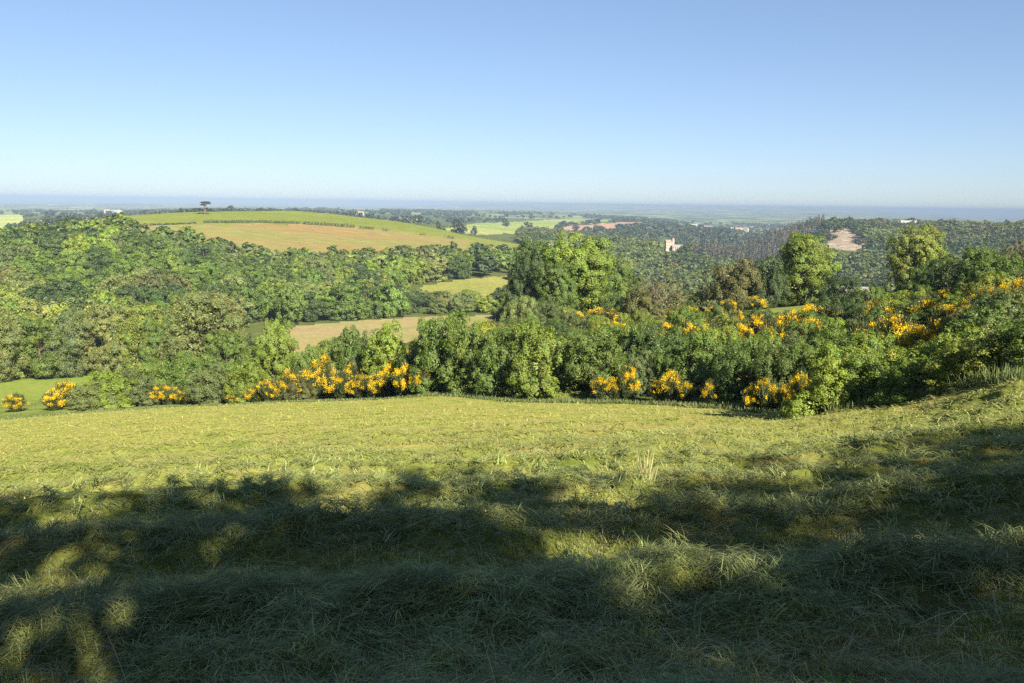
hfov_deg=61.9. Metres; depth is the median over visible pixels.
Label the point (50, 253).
woodland tree
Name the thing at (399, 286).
woodland tree
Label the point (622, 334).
shrub
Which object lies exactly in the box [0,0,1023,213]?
sky
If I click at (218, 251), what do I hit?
woodland tree
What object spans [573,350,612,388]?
shrub
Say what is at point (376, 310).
woodland tree
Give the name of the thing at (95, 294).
woodland tree
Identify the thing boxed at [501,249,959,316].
valley woods
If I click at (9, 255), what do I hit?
woodland tree
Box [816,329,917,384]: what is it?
shrub
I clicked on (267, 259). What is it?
woodland tree
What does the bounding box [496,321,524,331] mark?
shrub
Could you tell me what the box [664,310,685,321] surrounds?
shrub
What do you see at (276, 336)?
field tree
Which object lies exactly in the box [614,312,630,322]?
shrub
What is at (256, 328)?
fields
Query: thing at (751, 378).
broom bush
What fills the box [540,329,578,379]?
shrub
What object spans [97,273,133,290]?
woodland tree
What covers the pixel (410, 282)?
woodland tree
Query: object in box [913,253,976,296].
shrub
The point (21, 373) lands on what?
woodland tree
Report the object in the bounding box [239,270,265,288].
woodland tree
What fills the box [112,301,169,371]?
field tree
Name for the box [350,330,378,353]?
shrub
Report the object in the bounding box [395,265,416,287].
woodland tree
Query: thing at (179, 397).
broom bush
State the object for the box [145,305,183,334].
woodland tree
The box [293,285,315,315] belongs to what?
woodland tree
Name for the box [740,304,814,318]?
pasture ground
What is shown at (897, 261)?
field tree
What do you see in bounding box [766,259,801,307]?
field tree
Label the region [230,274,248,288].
woodland tree
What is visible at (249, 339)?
field tree
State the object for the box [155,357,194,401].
shrub
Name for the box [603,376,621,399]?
broom bush
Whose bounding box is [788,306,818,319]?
broom bush
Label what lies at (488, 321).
shrub
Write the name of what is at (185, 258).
woodland tree
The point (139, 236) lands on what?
woodland tree
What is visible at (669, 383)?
broom bush
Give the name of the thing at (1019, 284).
broom bush
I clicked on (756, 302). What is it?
broom bush
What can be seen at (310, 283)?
woodland tree
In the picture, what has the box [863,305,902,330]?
shrub
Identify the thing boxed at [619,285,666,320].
shrub
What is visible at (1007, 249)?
bare shrub
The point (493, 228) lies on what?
field
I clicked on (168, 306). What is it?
woodland tree
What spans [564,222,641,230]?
ploughed field ground
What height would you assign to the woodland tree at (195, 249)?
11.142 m
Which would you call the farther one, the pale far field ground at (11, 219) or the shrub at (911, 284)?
the pale far field ground at (11, 219)
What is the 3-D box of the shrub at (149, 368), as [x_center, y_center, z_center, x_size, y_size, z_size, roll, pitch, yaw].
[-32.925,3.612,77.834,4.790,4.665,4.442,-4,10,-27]
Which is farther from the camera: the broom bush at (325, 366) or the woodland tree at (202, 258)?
the woodland tree at (202, 258)
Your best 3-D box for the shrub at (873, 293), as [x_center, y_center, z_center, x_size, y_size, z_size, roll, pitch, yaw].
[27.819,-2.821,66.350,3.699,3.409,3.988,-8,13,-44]
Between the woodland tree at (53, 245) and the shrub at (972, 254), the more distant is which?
the woodland tree at (53, 245)
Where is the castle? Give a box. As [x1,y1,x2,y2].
[664,238,682,251]
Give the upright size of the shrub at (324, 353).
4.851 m
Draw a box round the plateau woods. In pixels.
[0,205,1023,248]
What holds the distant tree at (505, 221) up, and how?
on the field at (493, 228)
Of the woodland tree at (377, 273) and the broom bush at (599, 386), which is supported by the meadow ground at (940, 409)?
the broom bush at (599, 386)
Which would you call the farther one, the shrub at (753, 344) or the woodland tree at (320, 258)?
the woodland tree at (320, 258)
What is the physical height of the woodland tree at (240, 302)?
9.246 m
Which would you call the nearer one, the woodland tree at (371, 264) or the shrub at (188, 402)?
the shrub at (188, 402)
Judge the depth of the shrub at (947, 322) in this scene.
36.49 m
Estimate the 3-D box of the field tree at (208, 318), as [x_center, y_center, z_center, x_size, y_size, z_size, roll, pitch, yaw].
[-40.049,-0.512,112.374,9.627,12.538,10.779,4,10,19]
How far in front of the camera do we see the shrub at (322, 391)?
67.66 m
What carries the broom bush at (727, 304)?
on the pasture ground at (779, 310)
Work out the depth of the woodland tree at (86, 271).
247.24 m
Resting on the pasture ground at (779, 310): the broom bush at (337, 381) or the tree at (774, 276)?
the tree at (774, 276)
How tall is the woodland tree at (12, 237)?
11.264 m
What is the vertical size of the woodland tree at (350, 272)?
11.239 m
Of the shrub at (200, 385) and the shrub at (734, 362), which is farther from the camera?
the shrub at (200, 385)
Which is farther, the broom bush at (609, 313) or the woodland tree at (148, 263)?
the woodland tree at (148, 263)
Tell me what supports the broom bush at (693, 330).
on the rough grass ground at (34, 407)
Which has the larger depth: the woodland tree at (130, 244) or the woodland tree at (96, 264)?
the woodland tree at (130, 244)
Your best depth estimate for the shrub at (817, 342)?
43.85 m
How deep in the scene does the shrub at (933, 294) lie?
64.92 m
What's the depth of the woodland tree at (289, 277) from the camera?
290.25 m
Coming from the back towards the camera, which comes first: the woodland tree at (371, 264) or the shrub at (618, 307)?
the woodland tree at (371, 264)
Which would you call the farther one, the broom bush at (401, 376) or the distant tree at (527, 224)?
the distant tree at (527, 224)
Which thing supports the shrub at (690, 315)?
on the rough grass ground at (34, 407)
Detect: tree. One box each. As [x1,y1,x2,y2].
[0,240,17,261]
[0,243,34,261]
[0,255,15,270]
[0,266,22,285]
[0,285,23,302]
[0,293,36,309]
[0,299,22,318]
[0,306,37,322]
[0,306,42,382]
[0,315,43,378]
[2,234,33,247]
[2,269,41,296]
[7,299,55,347]
[8,259,32,267]
[9,278,49,298]
[10,237,40,252]
[10,311,74,378]
[13,256,52,277]
[13,272,47,285]
[14,243,40,256]
[15,251,47,261]
[22,281,59,306]
[27,247,57,259]
[38,228,69,249]
[38,276,85,304]
[39,263,74,280]
[40,308,92,376]
[41,236,65,258]
[42,251,88,278]
[44,301,94,340]
[45,271,84,284]
[48,286,91,308]
[49,256,85,279]
[51,270,84,281]
[55,252,74,267]
[56,293,95,309]
[61,236,90,253]
[65,309,117,373]
[68,231,94,249]
[70,303,99,344]
[73,255,107,270]
[75,246,94,253]
[75,268,116,279]
[77,271,103,281]
[79,286,93,298]
[81,246,116,271]
[83,279,100,293]
[84,290,118,305]
[85,235,119,254]
[88,296,143,372]
[91,276,134,296]
[92,267,133,290]
[95,242,116,261]
[95,292,142,312]
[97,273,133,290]
[99,226,123,248]
[108,256,143,275]
[110,233,126,261]
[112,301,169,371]
[113,240,146,273]
[113,284,145,309]
[119,229,136,240]
[121,234,158,249]
[121,238,153,257]
[129,251,150,263]
[131,246,160,262]
[131,265,157,283]
[132,268,164,302]
[136,285,168,303]
[138,263,171,276]
[138,312,175,364]
[139,257,155,268]
[145,230,168,244]
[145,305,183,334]
[149,233,170,252]
[152,278,174,300]
[153,251,166,259]
[153,300,169,309]
[155,273,193,292]
[156,248,191,272]
[157,251,185,274]
[158,327,201,367]
[159,245,181,255]
[160,283,194,306]
[161,294,187,307]
[162,291,247,365]
[165,305,201,329]
[166,244,192,264]
[167,270,182,278]
[169,233,187,248]
[180,254,203,267]
[183,263,214,276]
[183,271,214,290]
[183,290,231,335]
[184,267,209,277]
[189,241,216,263]
[189,277,217,292]
[192,255,217,266]
[194,290,245,324]
[197,281,230,297]
[199,245,227,259]
[201,260,222,277]
[203,252,230,262]
[203,329,248,369]
[208,271,230,283]
[214,266,241,277]
[216,280,237,292]
[217,256,244,268]
[218,246,233,261]
[219,262,241,270]
[220,274,247,287]
[222,283,269,322]
[228,295,255,326]
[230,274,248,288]
[231,254,259,269]
[232,290,265,316]
[234,332,254,362]
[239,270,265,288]
[240,263,261,277]
[241,253,262,266]
[242,277,261,290]
[244,317,298,381]
[255,278,285,314]
[258,253,271,268]
[258,263,280,281]
[261,276,287,296]
[262,256,290,272]
[268,283,308,324]
[270,262,293,278]
[273,287,305,321]
[276,264,296,282]
[287,255,307,274]
[287,279,317,293]
[289,252,316,264]
[289,267,306,277]
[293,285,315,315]
[294,267,322,283]
[297,291,330,321]
[298,279,321,296]
[299,267,323,286]
[301,258,333,270]
[310,287,350,317]
[311,257,334,269]
[315,277,345,294]
[319,266,339,275]
[319,272,334,283]
[325,283,372,320]
[326,254,342,273]
[333,272,357,282]
[334,267,357,282]
[341,260,364,272]
[342,258,357,267]
[346,262,367,280]
[347,267,375,284]
[349,281,386,318]
[359,258,380,277]
[364,275,392,300]
[369,268,394,281]
[370,277,410,318]
[371,275,388,286]
[372,286,412,314]
[377,283,405,292]
[381,270,406,289]
[383,264,397,269]
[386,267,407,288]
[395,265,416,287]
[402,257,430,283]
[402,265,417,285]
[407,288,430,305]
[408,296,424,312]
[418,258,435,279]
[422,261,448,281]
[423,291,445,306]
[426,298,447,313]
[436,224,445,230]
[436,297,453,310]
[439,290,454,303]
[444,255,471,278]
[449,293,475,312]
[450,219,467,233]
[460,292,474,304]
[461,289,478,305]
[467,289,481,302]
[470,226,477,234]
[475,296,498,312]
[484,292,502,306]
[490,306,501,318]
[494,287,506,292]
[497,291,506,308]
[502,218,509,226]
[504,253,546,310]
[506,239,554,295]
[523,221,532,226]
[533,257,579,318]
[538,231,615,313]
[572,222,579,229]
[585,251,631,312]
[613,268,645,308]
[699,257,764,312]
[750,256,790,309]
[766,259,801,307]
[773,232,842,304]
[884,223,946,289]
[916,240,959,273]
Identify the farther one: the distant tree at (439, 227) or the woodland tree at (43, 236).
the distant tree at (439, 227)
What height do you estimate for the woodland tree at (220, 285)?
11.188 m
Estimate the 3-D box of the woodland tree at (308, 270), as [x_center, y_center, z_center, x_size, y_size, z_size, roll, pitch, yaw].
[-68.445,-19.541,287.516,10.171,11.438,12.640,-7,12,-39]
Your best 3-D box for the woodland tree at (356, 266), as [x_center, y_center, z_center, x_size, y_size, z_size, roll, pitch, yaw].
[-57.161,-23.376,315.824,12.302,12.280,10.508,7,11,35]
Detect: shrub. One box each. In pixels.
[64,378,122,411]
[85,370,142,409]
[116,369,160,406]
[131,357,175,403]
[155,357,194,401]
[168,349,220,387]
[176,393,206,403]
[182,360,234,404]
[212,361,248,401]
[223,354,270,404]
[283,375,318,400]
[288,343,320,398]
[314,337,341,354]
[314,346,336,363]
[316,383,349,398]
[331,324,365,370]
[345,341,382,396]
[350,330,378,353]
[361,319,408,397]
[395,316,447,391]
[395,348,425,396]
[407,315,466,394]
[418,310,467,381]
[436,307,498,395]
[460,320,497,363]
[471,327,534,395]
[487,319,505,326]
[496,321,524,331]
[499,295,539,324]
[501,318,516,329]
[501,320,578,399]
[513,296,547,319]
[513,314,543,329]
[527,299,560,323]
[535,320,568,340]
[536,335,564,361]
[537,332,587,369]
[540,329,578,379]
[541,318,567,336]
[557,324,628,399]
[560,308,579,324]
[560,311,591,329]
[564,327,587,336]
[565,329,595,342]
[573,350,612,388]
[586,316,608,331]
[589,317,620,334]
[592,289,632,318]
[608,320,650,379]
[613,320,677,381]
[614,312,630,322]
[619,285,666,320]
[623,308,653,325]
[625,347,657,396]
[628,321,656,331]
[630,270,694,313]
[643,319,659,325]
[647,345,692,394]
[657,319,676,325]
[661,326,694,371]
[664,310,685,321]
[666,305,707,334]
[667,290,705,311]
[673,331,727,397]
[691,319,737,380]
[696,265,750,308]
[700,304,727,319]
[711,338,765,402]
[713,313,743,343]
[726,334,765,352]
[727,317,750,334]
[730,330,782,389]
[733,259,779,309]
[740,327,777,344]
[742,307,772,322]
[746,339,808,408]
[761,346,816,382]
[766,310,789,320]
[772,336,824,382]
[778,343,871,418]
[780,328,812,349]
[783,319,822,344]
[785,327,846,355]
[788,311,840,327]
[806,336,872,370]
[814,273,868,302]
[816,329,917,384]
[817,293,867,326]
[817,317,850,338]
[817,345,886,403]
[841,350,920,406]
[843,318,859,331]
[848,284,888,304]
[856,331,898,348]
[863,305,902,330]
[866,345,929,394]
[868,348,962,406]
[869,291,910,312]
[890,260,951,299]
[893,288,930,302]
[895,298,932,320]
[897,326,929,344]
[908,303,957,328]
[910,266,956,285]
[912,291,937,298]
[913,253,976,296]
[913,283,950,296]
[913,322,986,379]
[915,333,960,356]
[922,337,1021,392]
[933,289,966,303]
[938,304,988,340]
[941,301,1008,337]
[948,295,963,308]
[948,312,1022,377]
[951,245,1022,290]
[957,240,1023,272]
[957,271,1017,307]
[959,288,1015,310]
[963,287,1023,334]
[967,256,1023,282]
[968,319,1023,379]
[1004,232,1023,270]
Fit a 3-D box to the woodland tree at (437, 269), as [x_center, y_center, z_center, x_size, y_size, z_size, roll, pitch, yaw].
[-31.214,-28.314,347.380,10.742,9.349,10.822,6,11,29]
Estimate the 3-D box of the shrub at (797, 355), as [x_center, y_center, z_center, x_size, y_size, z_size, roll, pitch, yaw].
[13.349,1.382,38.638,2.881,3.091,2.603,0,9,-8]
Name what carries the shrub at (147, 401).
on the rough grass ground at (34, 407)
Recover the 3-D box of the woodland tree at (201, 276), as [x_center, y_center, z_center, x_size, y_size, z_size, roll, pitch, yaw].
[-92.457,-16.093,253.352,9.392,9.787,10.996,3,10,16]
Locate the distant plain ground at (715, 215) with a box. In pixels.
[0,197,1023,231]
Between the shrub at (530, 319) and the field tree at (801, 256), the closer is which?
the shrub at (530, 319)
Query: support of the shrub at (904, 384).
on the rough grass ground at (34, 407)
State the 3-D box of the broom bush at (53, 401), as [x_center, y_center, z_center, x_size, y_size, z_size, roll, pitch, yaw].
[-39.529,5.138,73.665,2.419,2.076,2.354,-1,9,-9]
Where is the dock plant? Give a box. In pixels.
[824,669,859,682]
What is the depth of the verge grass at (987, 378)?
41.65 m
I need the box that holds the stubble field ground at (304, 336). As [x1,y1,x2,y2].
[260,315,494,362]
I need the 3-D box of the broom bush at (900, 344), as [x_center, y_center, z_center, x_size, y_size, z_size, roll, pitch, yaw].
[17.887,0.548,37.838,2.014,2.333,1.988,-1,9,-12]
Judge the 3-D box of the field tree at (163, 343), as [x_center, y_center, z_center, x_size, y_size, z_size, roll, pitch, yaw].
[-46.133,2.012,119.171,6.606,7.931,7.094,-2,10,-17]
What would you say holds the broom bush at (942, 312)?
on the rough grass ground at (34, 407)
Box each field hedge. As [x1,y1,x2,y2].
[149,222,196,225]
[203,219,300,223]
[303,222,355,227]
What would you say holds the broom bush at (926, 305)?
on the rough grass ground at (34, 407)
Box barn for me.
[106,210,121,213]
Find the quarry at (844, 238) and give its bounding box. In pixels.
[826,227,867,250]
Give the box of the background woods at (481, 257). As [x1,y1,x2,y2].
[0,212,533,273]
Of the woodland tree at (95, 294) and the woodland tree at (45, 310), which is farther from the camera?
the woodland tree at (95, 294)
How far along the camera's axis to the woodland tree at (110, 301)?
173.25 m
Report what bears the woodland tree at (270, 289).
on the fields at (256, 328)
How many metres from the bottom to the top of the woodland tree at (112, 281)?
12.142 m
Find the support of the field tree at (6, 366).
on the pasture strip ground at (31, 389)
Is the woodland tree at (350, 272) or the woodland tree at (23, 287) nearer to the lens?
the woodland tree at (23, 287)
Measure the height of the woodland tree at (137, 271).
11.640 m
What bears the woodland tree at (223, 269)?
on the fields at (256, 328)
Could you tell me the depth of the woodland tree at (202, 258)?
295.61 m
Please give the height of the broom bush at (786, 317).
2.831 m
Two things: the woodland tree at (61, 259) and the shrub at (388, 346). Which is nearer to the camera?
the shrub at (388, 346)
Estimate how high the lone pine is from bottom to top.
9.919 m
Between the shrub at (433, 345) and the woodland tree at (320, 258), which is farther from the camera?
the woodland tree at (320, 258)
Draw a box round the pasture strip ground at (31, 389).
[0,373,114,402]
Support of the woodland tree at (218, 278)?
on the fields at (256, 328)
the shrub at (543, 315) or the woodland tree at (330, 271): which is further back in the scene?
the woodland tree at (330, 271)
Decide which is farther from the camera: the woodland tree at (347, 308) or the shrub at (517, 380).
the woodland tree at (347, 308)
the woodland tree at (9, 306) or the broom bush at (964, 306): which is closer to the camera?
the broom bush at (964, 306)
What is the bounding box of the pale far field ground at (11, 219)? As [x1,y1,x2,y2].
[0,214,22,227]
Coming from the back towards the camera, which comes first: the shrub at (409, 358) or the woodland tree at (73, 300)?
the woodland tree at (73, 300)
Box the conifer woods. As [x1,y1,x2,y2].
[691,214,824,266]
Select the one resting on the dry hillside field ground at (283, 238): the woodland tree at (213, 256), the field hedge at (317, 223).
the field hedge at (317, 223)
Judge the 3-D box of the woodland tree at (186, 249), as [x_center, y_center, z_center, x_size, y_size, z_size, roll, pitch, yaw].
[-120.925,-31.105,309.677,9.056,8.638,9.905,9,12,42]
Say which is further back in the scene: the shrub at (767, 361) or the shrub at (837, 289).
the shrub at (837, 289)
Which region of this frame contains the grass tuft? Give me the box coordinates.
[630,449,658,481]
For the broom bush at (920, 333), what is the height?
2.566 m
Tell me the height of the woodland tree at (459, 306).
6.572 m
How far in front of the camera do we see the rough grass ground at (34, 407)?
55.98 m
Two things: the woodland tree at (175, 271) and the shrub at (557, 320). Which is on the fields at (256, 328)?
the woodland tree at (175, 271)
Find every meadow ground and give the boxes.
[0,381,1023,682]
[417,275,509,302]
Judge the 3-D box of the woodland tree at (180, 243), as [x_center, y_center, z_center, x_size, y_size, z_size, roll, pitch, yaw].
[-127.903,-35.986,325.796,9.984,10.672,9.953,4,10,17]
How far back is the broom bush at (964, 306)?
39.05 m
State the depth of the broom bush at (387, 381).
62.24 m
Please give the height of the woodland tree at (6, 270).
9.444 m
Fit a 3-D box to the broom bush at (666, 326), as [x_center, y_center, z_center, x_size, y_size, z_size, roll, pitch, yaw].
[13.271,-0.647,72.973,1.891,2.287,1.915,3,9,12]
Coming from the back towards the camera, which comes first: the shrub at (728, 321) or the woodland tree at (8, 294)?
the woodland tree at (8, 294)
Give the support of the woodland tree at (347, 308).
on the fields at (256, 328)
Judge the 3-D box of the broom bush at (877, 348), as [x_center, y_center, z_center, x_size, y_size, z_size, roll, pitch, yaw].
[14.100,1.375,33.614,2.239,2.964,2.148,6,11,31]
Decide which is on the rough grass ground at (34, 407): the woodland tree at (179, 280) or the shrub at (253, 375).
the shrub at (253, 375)
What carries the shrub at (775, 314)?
on the rough grass ground at (34, 407)
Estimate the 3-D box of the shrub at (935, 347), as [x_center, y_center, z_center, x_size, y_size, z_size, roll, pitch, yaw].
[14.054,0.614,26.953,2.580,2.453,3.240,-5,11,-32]
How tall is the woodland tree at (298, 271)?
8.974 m
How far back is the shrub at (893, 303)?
54.96 m
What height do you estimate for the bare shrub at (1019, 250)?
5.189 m
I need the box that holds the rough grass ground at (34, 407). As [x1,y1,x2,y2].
[0,301,1015,417]
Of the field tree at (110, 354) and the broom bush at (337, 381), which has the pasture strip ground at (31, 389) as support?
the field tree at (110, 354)
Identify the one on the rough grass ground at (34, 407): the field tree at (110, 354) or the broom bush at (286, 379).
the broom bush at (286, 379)
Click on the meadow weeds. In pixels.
(429, 655)
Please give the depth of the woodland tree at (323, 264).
316.67 m
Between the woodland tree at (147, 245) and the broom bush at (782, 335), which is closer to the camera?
the broom bush at (782, 335)
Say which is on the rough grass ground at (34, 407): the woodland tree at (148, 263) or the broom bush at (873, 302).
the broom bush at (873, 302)
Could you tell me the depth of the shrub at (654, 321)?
78.16 m
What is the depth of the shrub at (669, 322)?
75.03 m
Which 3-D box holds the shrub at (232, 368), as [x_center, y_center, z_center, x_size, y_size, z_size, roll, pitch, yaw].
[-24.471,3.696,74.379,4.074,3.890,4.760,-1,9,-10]
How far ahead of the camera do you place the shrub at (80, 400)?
71.80 m
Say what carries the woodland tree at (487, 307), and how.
on the fields at (256, 328)
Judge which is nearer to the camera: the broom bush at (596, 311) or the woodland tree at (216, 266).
the broom bush at (596, 311)
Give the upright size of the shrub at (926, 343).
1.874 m
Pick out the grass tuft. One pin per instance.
(639, 468)
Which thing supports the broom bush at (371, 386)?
on the rough grass ground at (34, 407)
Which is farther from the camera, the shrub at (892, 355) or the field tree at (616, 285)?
the field tree at (616, 285)
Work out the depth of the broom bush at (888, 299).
59.36 m
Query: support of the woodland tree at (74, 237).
on the fields at (256, 328)
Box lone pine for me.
[195,201,212,213]
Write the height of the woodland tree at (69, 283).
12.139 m
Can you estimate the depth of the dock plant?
3.99 m
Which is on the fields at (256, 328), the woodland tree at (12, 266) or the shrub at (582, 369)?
the woodland tree at (12, 266)
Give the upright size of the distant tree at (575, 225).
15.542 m
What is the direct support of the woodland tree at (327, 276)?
on the fields at (256, 328)
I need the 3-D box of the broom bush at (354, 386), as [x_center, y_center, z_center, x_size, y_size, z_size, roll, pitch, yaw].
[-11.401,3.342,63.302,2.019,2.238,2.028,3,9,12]
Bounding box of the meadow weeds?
[23,444,1023,681]
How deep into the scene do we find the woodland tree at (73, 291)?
192.96 m
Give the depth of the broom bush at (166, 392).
74.50 m
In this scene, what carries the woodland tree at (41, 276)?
on the fields at (256, 328)
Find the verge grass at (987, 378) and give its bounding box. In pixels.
[0,361,1023,419]
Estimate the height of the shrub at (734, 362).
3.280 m
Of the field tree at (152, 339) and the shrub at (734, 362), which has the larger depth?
the field tree at (152, 339)
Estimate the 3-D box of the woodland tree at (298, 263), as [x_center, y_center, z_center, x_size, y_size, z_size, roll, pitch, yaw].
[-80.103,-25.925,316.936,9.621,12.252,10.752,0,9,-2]
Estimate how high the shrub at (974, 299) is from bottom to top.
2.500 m
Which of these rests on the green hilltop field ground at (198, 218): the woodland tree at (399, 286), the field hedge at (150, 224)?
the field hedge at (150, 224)
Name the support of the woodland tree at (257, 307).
on the fields at (256, 328)
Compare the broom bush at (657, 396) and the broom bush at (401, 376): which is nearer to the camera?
the broom bush at (657, 396)
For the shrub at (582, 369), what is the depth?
48.03 m
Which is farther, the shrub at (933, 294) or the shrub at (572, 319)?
the shrub at (572, 319)
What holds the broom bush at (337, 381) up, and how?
on the rough grass ground at (34, 407)
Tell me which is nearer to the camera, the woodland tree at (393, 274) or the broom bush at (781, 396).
the broom bush at (781, 396)
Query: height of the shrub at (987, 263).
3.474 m
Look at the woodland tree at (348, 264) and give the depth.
329.36 m
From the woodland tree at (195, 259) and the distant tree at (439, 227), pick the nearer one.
the woodland tree at (195, 259)
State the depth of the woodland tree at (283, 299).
219.06 m
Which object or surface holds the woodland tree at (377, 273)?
on the fields at (256, 328)
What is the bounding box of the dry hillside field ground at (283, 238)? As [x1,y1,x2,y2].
[148,222,473,253]
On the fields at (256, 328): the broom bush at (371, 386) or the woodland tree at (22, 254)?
the woodland tree at (22, 254)
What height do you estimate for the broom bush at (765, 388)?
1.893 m
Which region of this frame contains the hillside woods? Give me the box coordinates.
[513,216,1023,307]
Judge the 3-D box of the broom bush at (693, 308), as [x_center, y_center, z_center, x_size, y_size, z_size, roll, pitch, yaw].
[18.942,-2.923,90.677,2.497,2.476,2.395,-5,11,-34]
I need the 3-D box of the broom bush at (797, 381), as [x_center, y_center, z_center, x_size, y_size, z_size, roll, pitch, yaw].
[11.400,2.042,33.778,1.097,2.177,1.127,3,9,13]
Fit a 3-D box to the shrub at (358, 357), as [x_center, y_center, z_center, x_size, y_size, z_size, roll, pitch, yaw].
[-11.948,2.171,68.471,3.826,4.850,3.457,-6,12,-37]
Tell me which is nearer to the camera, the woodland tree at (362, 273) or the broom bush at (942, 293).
the broom bush at (942, 293)
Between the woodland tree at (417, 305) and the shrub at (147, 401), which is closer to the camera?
the shrub at (147, 401)
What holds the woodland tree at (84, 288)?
on the fields at (256, 328)
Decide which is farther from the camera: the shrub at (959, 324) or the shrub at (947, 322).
the shrub at (947, 322)
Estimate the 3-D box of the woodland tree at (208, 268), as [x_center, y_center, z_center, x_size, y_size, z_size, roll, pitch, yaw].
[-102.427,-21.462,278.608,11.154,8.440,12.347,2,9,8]
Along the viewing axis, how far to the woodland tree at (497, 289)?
287.60 m
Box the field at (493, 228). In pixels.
[445,219,611,234]
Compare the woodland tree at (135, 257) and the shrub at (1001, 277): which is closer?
the shrub at (1001, 277)
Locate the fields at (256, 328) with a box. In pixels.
[14,214,868,383]
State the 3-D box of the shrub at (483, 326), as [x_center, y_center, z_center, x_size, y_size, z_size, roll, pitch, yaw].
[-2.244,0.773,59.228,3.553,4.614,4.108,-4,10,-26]
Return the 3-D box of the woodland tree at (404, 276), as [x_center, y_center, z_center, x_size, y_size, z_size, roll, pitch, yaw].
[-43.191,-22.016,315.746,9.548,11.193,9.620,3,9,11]
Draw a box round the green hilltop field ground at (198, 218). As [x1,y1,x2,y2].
[101,211,518,250]
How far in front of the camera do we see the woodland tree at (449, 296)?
268.40 m
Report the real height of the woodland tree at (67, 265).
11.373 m
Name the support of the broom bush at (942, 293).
on the rough grass ground at (34, 407)
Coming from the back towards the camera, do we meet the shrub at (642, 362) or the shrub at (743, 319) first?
the shrub at (743, 319)
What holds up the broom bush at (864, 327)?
on the rough grass ground at (34, 407)
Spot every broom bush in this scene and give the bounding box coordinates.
[0,392,29,411]
[38,390,67,410]
[46,378,76,406]
[146,383,162,404]
[155,382,176,404]
[172,388,189,404]
[223,392,239,403]
[243,384,261,401]
[256,377,280,401]
[268,379,287,400]
[278,362,301,397]
[291,364,323,399]
[309,352,335,394]
[323,369,354,399]
[343,358,362,396]
[345,373,366,398]
[359,372,384,398]
[375,364,395,396]
[383,349,398,371]
[390,360,412,395]
[409,364,431,394]
[563,308,583,318]
[586,307,603,316]
[589,375,611,399]
[598,307,619,319]
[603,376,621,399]
[607,318,627,328]
[617,363,640,400]
[647,377,664,401]
[656,369,682,401]
[657,321,672,335]
[664,307,679,316]
[675,318,693,335]
[675,379,697,402]
[683,304,700,314]
[685,321,705,342]
[689,312,709,322]
[700,375,722,403]
[701,317,720,345]
[721,298,737,311]
[724,307,748,325]
[729,323,754,338]
[740,367,760,389]
[741,381,759,408]
[743,294,768,310]
[745,310,769,338]
[755,375,780,409]
[759,313,785,336]
[772,330,791,344]
[774,380,792,409]
[776,310,801,327]
[786,368,811,400]
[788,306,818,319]
[798,303,812,313]
[801,316,824,340]
[808,302,836,318]
[847,317,877,336]
[855,340,884,358]
[859,297,879,318]
[866,302,900,315]
[870,292,896,305]
[870,310,919,338]
[894,329,932,349]
[900,322,936,348]
[905,293,944,320]
[925,302,956,329]
[925,314,950,335]
[934,286,954,303]
[952,301,969,316]
[958,283,996,303]
[996,275,1023,302]
[1009,269,1023,281]
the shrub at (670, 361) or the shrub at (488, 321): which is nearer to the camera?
the shrub at (670, 361)
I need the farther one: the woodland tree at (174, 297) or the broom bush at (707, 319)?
the woodland tree at (174, 297)
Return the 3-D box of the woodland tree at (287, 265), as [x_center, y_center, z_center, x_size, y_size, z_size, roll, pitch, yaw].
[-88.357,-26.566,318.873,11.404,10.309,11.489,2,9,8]
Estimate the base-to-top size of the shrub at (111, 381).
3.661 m
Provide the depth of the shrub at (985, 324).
24.59 m
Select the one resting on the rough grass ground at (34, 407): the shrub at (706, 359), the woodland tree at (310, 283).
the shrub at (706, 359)
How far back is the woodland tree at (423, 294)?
279.97 m
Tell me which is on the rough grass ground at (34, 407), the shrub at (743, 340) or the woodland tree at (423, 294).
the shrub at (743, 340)
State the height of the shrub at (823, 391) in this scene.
2.593 m
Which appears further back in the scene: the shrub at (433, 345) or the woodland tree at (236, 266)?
the woodland tree at (236, 266)
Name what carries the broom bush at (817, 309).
on the rough grass ground at (34, 407)
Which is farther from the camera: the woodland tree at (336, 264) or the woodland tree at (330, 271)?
the woodland tree at (336, 264)
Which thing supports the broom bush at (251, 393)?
on the meadow ground at (940, 409)
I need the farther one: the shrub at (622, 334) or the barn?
the barn
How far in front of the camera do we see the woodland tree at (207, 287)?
221.12 m
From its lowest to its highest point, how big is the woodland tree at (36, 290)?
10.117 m
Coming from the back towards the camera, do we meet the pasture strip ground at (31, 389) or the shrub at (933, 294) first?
the pasture strip ground at (31, 389)
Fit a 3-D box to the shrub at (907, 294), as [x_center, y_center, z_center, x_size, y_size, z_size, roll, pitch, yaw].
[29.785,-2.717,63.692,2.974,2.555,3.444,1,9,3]
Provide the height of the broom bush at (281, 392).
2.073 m
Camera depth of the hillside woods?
802.60 m
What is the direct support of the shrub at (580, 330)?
on the rough grass ground at (34, 407)
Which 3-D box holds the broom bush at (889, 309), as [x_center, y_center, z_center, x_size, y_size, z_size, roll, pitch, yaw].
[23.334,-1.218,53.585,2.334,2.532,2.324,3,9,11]
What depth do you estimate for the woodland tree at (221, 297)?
193.90 m

